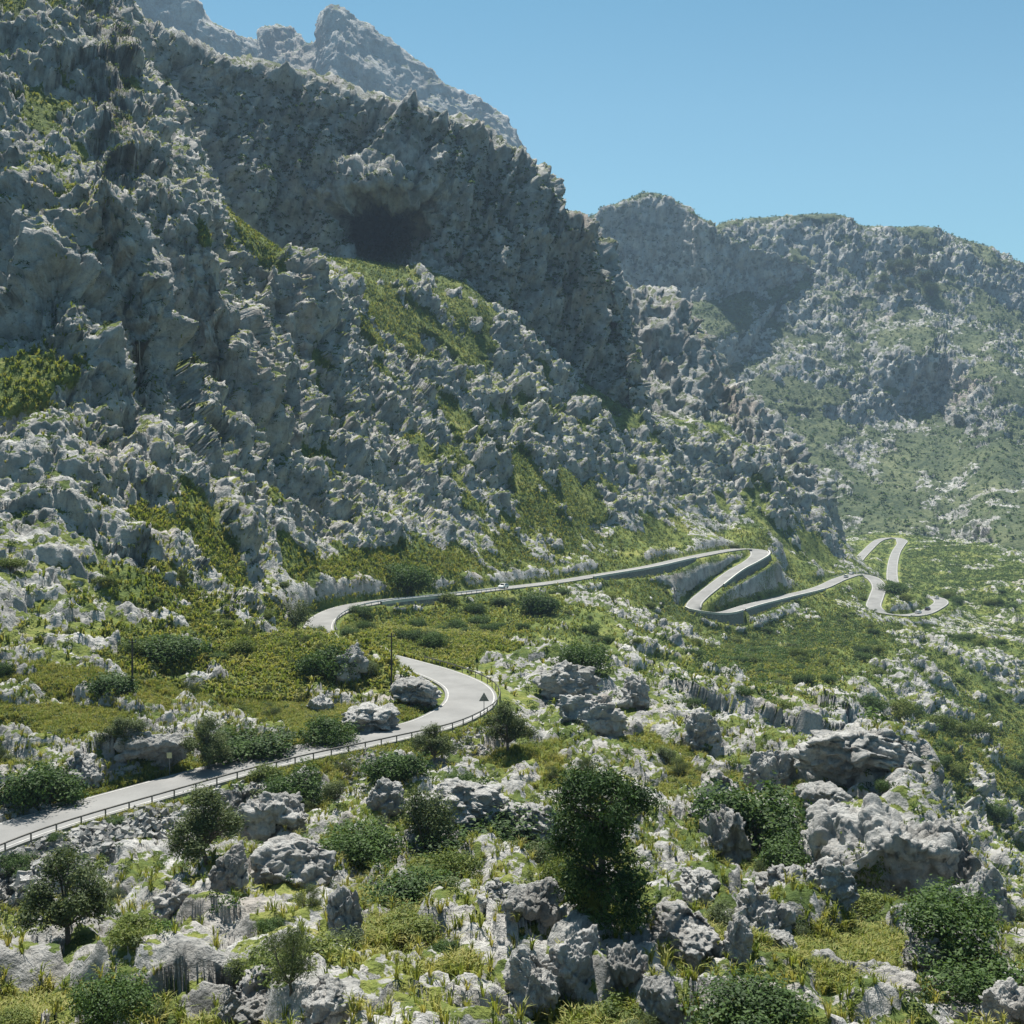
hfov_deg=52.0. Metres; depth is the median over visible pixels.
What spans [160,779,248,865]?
wild olive tree
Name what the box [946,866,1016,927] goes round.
rock outcrop
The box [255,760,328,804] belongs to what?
dark shrub
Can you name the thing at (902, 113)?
sky
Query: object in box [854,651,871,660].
shrub
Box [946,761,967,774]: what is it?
shrub
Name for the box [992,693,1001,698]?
shrub
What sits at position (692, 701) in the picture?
shrub
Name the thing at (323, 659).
dark shrub
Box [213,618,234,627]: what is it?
shrub
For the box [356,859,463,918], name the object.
dark shrub
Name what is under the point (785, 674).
shrub
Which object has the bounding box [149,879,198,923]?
rock slab
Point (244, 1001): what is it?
rock outcrop
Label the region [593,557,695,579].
retaining wall
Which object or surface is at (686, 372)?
spur
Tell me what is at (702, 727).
rock outcrop
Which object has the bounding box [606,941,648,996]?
boulder
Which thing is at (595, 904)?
young pine
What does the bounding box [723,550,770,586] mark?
retaining wall
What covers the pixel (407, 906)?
shrub
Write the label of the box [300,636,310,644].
shrub
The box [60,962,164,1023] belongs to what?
shrub
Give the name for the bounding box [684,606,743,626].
retaining wall
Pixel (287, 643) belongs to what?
shrub
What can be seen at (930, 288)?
pine tree
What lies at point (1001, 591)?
shrub
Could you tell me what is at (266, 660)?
meadow grass
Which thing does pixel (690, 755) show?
shrub
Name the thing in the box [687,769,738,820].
fluted outcrop
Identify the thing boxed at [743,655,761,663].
shrub
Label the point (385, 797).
boulder
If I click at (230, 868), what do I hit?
rock outcrop
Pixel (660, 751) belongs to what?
shrub
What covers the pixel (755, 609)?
retaining wall
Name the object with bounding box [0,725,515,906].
rubble
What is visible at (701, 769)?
shrub
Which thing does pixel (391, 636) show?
utility pole
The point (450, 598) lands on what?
shrub
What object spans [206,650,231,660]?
shrub
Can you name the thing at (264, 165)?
distant scrub
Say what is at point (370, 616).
shrub
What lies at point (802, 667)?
shrub
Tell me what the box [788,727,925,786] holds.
rock outcrop
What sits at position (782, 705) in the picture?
shrub
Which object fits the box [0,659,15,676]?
shrub
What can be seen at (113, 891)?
shrub
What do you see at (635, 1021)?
shrub
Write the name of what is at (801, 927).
shrub
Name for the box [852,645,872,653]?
shrub
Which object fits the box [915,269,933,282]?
pine tree
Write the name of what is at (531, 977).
fluted outcrop
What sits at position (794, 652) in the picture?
shrub
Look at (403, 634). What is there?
shrub
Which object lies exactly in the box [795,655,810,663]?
shrub
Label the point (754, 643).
shrub
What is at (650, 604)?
shrub
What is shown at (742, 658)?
shrub
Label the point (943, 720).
shrub
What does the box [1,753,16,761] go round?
shrub
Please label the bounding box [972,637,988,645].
shrub
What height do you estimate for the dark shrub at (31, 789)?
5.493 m
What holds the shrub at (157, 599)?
on the ground at (150, 267)
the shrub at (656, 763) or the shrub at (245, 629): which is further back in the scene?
the shrub at (245, 629)
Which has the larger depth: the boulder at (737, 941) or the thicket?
the thicket
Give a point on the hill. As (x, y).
(737, 264)
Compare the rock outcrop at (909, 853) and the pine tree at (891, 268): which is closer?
the rock outcrop at (909, 853)
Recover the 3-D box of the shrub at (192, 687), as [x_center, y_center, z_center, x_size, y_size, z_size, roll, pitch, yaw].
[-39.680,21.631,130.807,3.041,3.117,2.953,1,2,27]
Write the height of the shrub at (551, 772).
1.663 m
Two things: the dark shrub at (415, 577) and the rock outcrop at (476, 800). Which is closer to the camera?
the rock outcrop at (476, 800)
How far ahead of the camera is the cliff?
548.66 m
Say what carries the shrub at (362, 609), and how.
on the ground at (150, 267)
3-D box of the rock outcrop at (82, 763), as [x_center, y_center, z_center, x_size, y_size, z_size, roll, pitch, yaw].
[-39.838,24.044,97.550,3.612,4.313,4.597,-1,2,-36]
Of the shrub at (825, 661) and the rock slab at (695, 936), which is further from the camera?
the shrub at (825, 661)
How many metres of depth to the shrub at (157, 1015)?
40.88 m
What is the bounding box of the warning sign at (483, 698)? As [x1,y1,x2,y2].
[479,693,488,700]
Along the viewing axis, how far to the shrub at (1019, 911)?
71.23 m
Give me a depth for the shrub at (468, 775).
93.53 m
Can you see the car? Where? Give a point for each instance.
(505, 585)
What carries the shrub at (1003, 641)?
on the ground at (150, 267)
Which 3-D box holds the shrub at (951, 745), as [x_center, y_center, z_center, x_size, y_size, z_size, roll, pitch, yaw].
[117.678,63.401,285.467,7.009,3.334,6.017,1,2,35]
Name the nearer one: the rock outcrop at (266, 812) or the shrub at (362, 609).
the rock outcrop at (266, 812)
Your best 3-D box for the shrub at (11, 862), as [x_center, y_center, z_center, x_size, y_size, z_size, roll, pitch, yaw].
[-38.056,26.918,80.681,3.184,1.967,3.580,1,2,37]
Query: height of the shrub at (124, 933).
1.625 m
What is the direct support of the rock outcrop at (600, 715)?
on the ground at (150, 267)
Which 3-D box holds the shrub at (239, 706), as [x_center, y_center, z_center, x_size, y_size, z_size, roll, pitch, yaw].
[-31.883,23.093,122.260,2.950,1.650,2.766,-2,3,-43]
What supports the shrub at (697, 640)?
on the ground at (150, 267)
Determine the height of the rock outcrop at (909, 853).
7.789 m
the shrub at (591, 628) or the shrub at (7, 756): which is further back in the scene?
the shrub at (591, 628)
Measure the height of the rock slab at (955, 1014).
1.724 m
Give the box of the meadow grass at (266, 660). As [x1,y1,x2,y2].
[0,0,1023,882]
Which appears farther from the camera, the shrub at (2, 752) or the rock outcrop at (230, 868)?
the shrub at (2, 752)
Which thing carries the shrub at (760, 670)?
on the ground at (150, 267)
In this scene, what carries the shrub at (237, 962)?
on the ground at (150, 267)
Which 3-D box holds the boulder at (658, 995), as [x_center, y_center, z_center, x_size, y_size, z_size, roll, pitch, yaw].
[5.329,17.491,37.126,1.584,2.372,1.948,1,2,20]
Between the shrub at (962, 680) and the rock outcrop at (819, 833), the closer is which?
the rock outcrop at (819, 833)
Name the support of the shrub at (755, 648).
on the ground at (150, 267)
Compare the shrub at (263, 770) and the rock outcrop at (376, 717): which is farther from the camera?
the rock outcrop at (376, 717)
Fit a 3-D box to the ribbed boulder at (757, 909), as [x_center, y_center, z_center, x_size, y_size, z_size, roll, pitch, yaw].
[11.634,19.270,49.287,2.892,3.685,2.769,-1,2,-32]
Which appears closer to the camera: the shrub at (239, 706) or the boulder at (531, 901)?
the boulder at (531, 901)
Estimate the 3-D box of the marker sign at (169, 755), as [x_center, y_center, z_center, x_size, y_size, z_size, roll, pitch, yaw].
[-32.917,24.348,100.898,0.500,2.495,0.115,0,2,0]
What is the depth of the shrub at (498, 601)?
284.68 m
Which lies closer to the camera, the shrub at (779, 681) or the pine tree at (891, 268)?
the shrub at (779, 681)
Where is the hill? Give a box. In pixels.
[589,192,816,364]
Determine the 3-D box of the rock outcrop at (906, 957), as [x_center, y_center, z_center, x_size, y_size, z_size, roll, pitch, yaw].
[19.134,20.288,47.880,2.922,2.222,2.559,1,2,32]
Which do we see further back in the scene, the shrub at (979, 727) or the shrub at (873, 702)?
the shrub at (979, 727)
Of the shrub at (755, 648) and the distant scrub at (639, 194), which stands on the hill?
the distant scrub at (639, 194)
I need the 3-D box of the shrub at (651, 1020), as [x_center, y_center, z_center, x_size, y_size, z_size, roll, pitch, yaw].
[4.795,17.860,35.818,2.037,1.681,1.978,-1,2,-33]
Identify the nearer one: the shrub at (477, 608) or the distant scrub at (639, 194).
the shrub at (477, 608)
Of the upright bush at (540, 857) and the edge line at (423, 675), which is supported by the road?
the edge line at (423, 675)
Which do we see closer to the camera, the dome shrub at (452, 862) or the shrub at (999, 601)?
the dome shrub at (452, 862)
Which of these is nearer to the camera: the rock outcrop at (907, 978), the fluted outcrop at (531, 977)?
the fluted outcrop at (531, 977)
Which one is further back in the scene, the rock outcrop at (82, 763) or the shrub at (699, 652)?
the shrub at (699, 652)
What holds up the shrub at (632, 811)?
on the ground at (150, 267)
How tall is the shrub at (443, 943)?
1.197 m
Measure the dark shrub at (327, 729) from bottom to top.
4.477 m
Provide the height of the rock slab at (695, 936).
2.900 m
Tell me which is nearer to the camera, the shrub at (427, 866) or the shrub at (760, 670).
the shrub at (427, 866)
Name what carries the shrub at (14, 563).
on the ground at (150, 267)
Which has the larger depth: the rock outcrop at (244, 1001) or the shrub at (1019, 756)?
the shrub at (1019, 756)
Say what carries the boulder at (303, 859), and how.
on the ground at (150, 267)
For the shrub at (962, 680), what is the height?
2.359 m
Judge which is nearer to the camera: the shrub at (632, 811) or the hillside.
the shrub at (632, 811)
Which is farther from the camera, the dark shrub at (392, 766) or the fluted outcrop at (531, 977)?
the dark shrub at (392, 766)
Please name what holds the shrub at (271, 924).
on the ground at (150, 267)
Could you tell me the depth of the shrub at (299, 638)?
155.85 m
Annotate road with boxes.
[0,538,948,854]
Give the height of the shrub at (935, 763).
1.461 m
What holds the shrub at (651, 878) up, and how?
on the ground at (150, 267)
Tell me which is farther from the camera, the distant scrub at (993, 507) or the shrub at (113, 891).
the distant scrub at (993, 507)
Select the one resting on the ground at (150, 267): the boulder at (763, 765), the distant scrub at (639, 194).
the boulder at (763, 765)
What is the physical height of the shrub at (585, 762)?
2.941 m
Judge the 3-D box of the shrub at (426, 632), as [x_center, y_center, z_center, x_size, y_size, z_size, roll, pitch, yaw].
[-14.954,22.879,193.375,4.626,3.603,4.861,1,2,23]
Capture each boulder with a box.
[306,693,334,711]
[366,777,407,817]
[501,877,564,926]
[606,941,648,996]
[616,673,650,709]
[638,974,683,1023]
[673,867,720,906]
[711,911,752,968]
[723,881,795,934]
[742,750,794,792]
[766,929,800,951]
[802,856,859,911]
[978,977,1023,1023]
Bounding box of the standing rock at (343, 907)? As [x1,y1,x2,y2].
[326,884,363,944]
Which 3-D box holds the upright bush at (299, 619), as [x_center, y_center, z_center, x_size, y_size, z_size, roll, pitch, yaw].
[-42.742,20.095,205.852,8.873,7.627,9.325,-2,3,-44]
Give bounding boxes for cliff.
[134,1,652,409]
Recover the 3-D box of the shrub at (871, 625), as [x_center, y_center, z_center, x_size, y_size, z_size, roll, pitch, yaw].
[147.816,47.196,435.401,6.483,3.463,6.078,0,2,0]
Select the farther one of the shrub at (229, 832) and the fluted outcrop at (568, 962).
the shrub at (229, 832)
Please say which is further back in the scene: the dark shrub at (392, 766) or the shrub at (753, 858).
the dark shrub at (392, 766)
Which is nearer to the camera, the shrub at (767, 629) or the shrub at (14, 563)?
the shrub at (14, 563)
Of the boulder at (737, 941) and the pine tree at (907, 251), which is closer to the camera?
the boulder at (737, 941)
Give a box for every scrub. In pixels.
[0,0,1023,1014]
[153,36,647,407]
[588,191,812,339]
[717,212,1023,542]
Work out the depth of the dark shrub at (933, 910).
48.02 m
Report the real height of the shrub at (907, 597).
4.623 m
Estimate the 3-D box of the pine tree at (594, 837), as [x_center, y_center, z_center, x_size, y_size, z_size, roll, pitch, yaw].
[3.943,14.138,44.580,5.359,7.668,6.945,-1,2,-27]
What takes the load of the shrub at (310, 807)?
on the ground at (150, 267)
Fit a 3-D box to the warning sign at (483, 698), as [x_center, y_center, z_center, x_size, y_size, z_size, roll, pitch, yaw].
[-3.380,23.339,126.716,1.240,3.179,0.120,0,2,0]
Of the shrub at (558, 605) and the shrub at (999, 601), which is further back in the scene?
the shrub at (999, 601)
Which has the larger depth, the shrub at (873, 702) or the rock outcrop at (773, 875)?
the shrub at (873, 702)
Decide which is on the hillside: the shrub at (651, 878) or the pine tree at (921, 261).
the pine tree at (921, 261)
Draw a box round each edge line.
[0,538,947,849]
[1,539,934,823]
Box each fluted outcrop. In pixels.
[503,944,560,1017]
[541,924,599,1008]
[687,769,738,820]
[698,801,751,864]
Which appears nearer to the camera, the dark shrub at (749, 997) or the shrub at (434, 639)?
the dark shrub at (749, 997)
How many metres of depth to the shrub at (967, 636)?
447.06 m
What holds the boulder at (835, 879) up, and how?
on the ground at (150, 267)
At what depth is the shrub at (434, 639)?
185.19 m
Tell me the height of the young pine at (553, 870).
3.996 m
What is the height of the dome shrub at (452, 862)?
2.418 m
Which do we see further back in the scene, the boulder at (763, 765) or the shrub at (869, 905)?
the boulder at (763, 765)
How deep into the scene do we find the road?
123.41 m
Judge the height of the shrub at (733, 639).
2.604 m
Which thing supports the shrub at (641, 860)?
on the ground at (150, 267)
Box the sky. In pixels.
[199,0,1023,262]
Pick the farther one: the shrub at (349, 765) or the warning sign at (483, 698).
the warning sign at (483, 698)
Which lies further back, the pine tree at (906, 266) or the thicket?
the pine tree at (906, 266)
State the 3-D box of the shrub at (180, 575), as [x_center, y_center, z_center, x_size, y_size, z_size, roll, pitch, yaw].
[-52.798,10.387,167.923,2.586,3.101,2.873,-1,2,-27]
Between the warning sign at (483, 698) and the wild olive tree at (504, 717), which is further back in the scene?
the warning sign at (483, 698)
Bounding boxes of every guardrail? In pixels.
[0,656,500,851]
[335,587,504,632]
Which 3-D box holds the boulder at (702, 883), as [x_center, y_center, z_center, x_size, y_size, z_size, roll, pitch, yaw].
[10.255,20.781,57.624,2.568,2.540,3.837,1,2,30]
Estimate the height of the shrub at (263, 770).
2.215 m
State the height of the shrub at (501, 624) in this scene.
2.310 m
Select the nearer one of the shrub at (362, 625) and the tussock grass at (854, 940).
the tussock grass at (854, 940)
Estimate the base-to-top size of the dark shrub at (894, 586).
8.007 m
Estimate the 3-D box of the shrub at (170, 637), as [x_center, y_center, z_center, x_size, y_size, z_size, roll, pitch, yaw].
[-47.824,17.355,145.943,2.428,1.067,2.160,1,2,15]
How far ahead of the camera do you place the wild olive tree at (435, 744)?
103.50 m
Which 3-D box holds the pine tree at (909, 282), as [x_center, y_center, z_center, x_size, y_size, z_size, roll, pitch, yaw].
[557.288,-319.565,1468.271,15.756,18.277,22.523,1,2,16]
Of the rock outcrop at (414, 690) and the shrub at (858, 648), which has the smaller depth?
the rock outcrop at (414, 690)
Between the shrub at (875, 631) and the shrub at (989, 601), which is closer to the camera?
the shrub at (875, 631)
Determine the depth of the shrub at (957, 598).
582.18 m
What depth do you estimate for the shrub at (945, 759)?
268.27 m
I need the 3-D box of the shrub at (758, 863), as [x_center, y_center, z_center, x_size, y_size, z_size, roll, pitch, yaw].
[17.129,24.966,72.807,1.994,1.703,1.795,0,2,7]
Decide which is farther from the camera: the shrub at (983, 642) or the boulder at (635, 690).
the shrub at (983, 642)
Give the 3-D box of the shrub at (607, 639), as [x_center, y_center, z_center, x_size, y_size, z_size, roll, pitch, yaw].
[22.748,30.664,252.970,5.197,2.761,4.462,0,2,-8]
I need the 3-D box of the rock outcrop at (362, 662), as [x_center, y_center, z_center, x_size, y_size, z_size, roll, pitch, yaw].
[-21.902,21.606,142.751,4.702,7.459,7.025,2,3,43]
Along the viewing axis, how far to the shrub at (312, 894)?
53.15 m
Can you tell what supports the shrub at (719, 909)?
on the ground at (150, 267)
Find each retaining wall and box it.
[380,594,453,606]
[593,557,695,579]
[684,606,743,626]
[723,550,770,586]
[745,588,825,615]
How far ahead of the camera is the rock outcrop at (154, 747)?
100.94 m
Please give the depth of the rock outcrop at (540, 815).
75.18 m
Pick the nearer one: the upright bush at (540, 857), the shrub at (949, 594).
the upright bush at (540, 857)
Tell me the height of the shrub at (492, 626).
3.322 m
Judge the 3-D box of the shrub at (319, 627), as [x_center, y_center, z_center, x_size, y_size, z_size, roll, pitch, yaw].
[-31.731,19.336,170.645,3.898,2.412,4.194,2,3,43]
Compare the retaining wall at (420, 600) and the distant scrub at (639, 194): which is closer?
the retaining wall at (420, 600)
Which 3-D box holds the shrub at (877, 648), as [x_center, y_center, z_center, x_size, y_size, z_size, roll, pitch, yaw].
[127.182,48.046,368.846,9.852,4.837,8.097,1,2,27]
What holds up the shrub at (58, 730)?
on the ground at (150, 267)
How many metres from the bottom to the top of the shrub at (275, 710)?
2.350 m
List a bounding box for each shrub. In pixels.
[0,555,29,571]
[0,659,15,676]
[0,746,8,757]
[0,755,93,812]
[0,848,38,877]
[0,1001,38,1023]
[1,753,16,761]
[10,864,30,877]
[45,831,62,843]
[50,728,62,733]
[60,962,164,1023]
[62,625,78,633]
[79,666,141,697]
[91,573,118,584]
[105,814,125,824]
[105,908,161,954]
[106,885,125,901]
[114,639,147,654]
[117,630,218,665]
[144,996,167,1023]
[150,596,162,602]
[161,632,173,639]
[177,567,190,582]
[182,674,202,692]
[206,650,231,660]
[211,720,316,764]
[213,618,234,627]
[218,822,243,837]
[221,943,270,983]
[222,635,256,654]
[229,703,251,713]
[235,925,361,991]
[240,623,259,635]
[244,761,285,783]
[252,921,323,996]
[254,915,284,932]
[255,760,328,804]
[259,684,275,693]
[261,701,281,714]
[263,608,274,619]
[276,640,292,646]
[279,580,291,587]
[287,638,359,683]
[290,882,324,909]
[291,631,302,643]
[294,687,308,701]
[296,714,365,750]
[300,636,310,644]
[304,800,314,812]
[305,624,323,630]
[316,814,413,870]
[317,925,368,950]
[318,777,348,803]
[332,752,357,772]
[335,625,359,636]
[347,603,373,616]
[352,747,438,784]
[355,618,376,629]
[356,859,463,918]
[366,613,374,618]
[367,659,381,675]
[375,560,437,595]
[380,898,442,946]
[391,626,427,640]
[395,900,415,912]
[398,795,549,866]
[401,863,433,874]
[402,848,466,872]
[408,615,430,626]
[413,628,454,648]
[422,627,439,636]
[425,937,462,956]
[427,844,485,879]
[438,591,463,605]
[442,619,469,628]
[443,771,477,782]
[462,600,488,614]
[467,613,490,624]
[478,621,500,630]
[490,596,510,607]
[493,621,506,626]
[509,588,562,615]
[514,621,531,630]
[546,766,558,778]
[550,635,613,675]
[552,597,561,610]
[556,587,570,594]
[563,609,573,615]
[574,755,597,774]
[580,623,598,634]
[590,638,601,643]
[591,984,659,1022]
[597,634,615,642]
[602,589,618,600]
[613,854,653,864]
[618,1016,639,1023]
[621,802,642,814]
[625,849,665,885]
[632,636,643,642]
[636,1011,660,1023]
[644,601,656,607]
[649,760,666,767]
[655,745,678,765]
[667,757,689,775]
[669,957,825,1023]
[681,751,694,756]
[682,696,702,706]
[683,770,811,857]
[685,647,703,660]
[690,637,701,644]
[694,764,708,772]
[699,747,710,753]
[703,897,750,926]
[728,683,758,696]
[731,636,741,641]
[732,655,748,662]
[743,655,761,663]
[745,641,757,645]
[748,850,756,862]
[749,647,760,651]
[750,860,768,871]
[753,827,812,871]
[754,668,767,672]
[762,626,772,631]
[764,697,793,709]
[772,678,786,684]
[778,672,789,676]
[787,645,809,657]
[790,671,817,685]
[792,914,814,938]
[794,665,807,669]
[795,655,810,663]
[818,656,832,664]
[820,673,838,684]
[840,831,890,893]
[851,885,901,920]
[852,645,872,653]
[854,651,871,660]
[859,692,889,714]
[861,643,887,653]
[863,622,875,627]
[865,628,880,634]
[872,667,890,676]
[872,776,889,792]
[876,581,911,594]
[884,874,1010,963]
[887,697,919,719]
[899,593,912,601]
[906,930,1023,1014]
[911,700,925,720]
[927,713,959,730]
[930,760,940,770]
[937,754,954,766]
[940,589,956,597]
[940,739,956,749]
[946,718,972,735]
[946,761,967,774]
[950,596,963,601]
[953,632,977,640]
[954,677,964,682]
[966,717,999,738]
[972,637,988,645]
[983,599,997,604]
[985,802,1014,819]
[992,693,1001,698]
[993,598,1006,603]
[993,637,1007,644]
[997,589,1006,593]
[1005,603,1018,608]
[1006,756,1023,772]
[1013,752,1023,759]
[1015,786,1023,798]
[1015,906,1023,918]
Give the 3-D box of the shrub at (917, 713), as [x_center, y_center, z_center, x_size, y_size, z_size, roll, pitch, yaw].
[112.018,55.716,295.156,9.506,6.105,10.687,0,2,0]
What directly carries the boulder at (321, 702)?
on the ground at (150, 267)
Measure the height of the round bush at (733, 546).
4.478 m
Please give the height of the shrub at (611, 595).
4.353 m
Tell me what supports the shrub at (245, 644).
on the ground at (150, 267)
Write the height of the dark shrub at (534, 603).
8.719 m
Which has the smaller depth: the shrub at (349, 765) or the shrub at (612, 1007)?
the shrub at (612, 1007)
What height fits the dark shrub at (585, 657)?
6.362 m
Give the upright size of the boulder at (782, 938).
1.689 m
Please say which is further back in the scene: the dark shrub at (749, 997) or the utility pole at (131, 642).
the utility pole at (131, 642)
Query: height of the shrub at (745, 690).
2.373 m
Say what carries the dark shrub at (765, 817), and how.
on the ground at (150, 267)
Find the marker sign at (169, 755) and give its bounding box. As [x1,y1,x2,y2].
[167,753,171,774]
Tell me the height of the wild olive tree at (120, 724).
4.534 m
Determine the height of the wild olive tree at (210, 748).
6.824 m
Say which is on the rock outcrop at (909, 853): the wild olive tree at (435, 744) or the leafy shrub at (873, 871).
the leafy shrub at (873, 871)
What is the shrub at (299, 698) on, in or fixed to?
on the ground at (150, 267)
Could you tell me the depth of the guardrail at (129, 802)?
99.49 m
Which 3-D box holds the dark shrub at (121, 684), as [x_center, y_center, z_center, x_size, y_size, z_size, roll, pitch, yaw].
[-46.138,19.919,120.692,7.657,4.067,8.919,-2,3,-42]
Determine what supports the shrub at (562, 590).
on the ground at (150, 267)
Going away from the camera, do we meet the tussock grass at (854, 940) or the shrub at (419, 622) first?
the tussock grass at (854, 940)
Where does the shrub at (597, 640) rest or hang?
on the ground at (150, 267)
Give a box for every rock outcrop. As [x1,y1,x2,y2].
[66,750,103,789]
[113,726,194,769]
[207,840,248,892]
[217,964,278,1023]
[237,791,308,841]
[330,642,368,683]
[341,702,400,732]
[389,676,442,708]
[407,777,509,834]
[496,802,568,848]
[532,660,600,701]
[556,694,627,736]
[684,707,722,751]
[755,864,803,894]
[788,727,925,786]
[795,780,853,812]
[798,799,849,864]
[810,948,922,996]
[820,793,961,901]
[900,932,961,976]
[916,817,981,884]
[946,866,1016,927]
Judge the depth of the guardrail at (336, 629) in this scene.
258.65 m
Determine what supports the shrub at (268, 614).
on the ground at (150, 267)
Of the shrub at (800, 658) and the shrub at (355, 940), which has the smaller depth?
the shrub at (355, 940)
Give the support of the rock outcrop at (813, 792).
on the ground at (150, 267)
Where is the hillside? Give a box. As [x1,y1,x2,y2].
[715,214,1023,550]
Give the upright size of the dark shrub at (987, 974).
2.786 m
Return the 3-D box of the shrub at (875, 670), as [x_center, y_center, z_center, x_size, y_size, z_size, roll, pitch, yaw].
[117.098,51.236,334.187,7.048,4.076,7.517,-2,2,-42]
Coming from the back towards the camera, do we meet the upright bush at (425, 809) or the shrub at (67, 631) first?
the shrub at (67, 631)
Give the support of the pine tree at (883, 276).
on the hillside
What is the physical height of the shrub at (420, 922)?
1.941 m
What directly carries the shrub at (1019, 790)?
on the ground at (150, 267)
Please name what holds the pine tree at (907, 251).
on the hillside
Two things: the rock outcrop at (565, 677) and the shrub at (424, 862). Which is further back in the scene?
the rock outcrop at (565, 677)
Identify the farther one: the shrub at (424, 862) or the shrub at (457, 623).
the shrub at (457, 623)
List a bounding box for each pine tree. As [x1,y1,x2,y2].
[535,756,670,946]
[873,282,887,294]
[878,272,890,282]
[884,257,903,274]
[892,283,906,297]
[896,256,914,272]
[900,245,913,258]
[905,278,914,287]
[913,253,930,268]
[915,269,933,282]
[922,282,941,295]
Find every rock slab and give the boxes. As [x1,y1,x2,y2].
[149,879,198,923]
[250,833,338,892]
[301,973,364,1023]
[476,877,526,908]
[650,901,719,972]
[914,975,981,1023]
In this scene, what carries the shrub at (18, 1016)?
on the ground at (150, 267)
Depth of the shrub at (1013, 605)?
571.87 m
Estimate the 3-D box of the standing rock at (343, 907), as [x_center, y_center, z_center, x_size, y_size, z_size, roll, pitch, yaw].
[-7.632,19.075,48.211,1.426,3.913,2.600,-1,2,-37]
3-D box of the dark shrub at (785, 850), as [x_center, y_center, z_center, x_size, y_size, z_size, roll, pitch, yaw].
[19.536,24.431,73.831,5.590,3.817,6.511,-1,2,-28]
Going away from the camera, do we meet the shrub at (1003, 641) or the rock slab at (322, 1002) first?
the rock slab at (322, 1002)
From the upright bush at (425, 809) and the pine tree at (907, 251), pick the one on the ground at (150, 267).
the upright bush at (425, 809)
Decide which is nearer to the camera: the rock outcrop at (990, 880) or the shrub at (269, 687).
the rock outcrop at (990, 880)
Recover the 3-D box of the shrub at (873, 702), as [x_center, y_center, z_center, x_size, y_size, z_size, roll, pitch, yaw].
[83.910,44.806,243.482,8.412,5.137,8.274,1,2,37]
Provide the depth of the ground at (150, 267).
243.04 m
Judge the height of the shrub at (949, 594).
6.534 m
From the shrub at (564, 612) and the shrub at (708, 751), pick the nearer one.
the shrub at (708, 751)
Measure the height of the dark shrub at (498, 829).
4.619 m
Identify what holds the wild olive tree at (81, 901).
on the ground at (150, 267)
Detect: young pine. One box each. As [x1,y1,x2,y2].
[538,852,577,906]
[565,870,614,920]
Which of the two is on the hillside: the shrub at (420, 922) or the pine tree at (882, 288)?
the pine tree at (882, 288)
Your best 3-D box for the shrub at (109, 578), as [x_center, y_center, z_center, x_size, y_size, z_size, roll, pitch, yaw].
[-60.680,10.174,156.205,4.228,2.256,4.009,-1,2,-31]
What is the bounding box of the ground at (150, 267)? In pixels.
[0,0,1023,1023]
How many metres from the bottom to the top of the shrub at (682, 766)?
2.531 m
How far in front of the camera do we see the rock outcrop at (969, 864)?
63.52 m
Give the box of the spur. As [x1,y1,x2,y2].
[625,281,846,544]
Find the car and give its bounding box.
[498,583,508,588]
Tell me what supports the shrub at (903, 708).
on the ground at (150, 267)
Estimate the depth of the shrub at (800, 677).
263.99 m
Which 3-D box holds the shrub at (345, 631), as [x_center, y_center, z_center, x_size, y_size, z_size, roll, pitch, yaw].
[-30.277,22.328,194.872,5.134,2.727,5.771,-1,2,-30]
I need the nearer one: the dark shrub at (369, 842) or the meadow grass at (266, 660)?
the dark shrub at (369, 842)
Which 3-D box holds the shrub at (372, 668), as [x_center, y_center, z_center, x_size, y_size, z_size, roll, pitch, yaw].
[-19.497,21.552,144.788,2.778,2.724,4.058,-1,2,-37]
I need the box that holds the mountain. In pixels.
[134,0,526,151]
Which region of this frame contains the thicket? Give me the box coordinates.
[663,516,1023,828]
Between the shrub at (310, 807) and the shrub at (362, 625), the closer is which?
the shrub at (310, 807)
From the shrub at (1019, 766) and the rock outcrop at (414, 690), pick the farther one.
the shrub at (1019, 766)
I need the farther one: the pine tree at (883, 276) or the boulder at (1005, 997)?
the pine tree at (883, 276)
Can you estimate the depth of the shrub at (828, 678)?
272.67 m
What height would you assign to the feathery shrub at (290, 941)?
3.012 m
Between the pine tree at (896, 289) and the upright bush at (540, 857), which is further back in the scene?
the pine tree at (896, 289)
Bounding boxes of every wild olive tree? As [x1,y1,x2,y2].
[6,838,115,945]
[91,715,152,749]
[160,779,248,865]
[180,712,236,768]
[407,722,458,762]
[481,698,538,750]
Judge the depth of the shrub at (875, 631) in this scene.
418.20 m
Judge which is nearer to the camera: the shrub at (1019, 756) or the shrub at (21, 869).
the shrub at (21, 869)
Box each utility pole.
[128,638,135,692]
[388,633,394,684]
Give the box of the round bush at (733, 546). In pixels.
[730,544,743,548]
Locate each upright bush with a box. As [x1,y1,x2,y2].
[277,597,314,628]
[394,783,463,852]
[499,836,563,867]
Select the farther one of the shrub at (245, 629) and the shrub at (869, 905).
the shrub at (245, 629)
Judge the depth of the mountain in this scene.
1902.67 m
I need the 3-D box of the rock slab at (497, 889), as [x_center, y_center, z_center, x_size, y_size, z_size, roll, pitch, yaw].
[-0.343,18.651,50.892,2.240,1.842,2.340,1,2,25]
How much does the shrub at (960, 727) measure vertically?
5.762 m
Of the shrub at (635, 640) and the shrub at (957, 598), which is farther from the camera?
the shrub at (957, 598)
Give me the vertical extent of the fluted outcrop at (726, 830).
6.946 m
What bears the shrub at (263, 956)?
on the ground at (150, 267)
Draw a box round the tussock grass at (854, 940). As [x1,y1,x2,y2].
[0,640,1023,1023]
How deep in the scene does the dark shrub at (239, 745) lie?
105.70 m

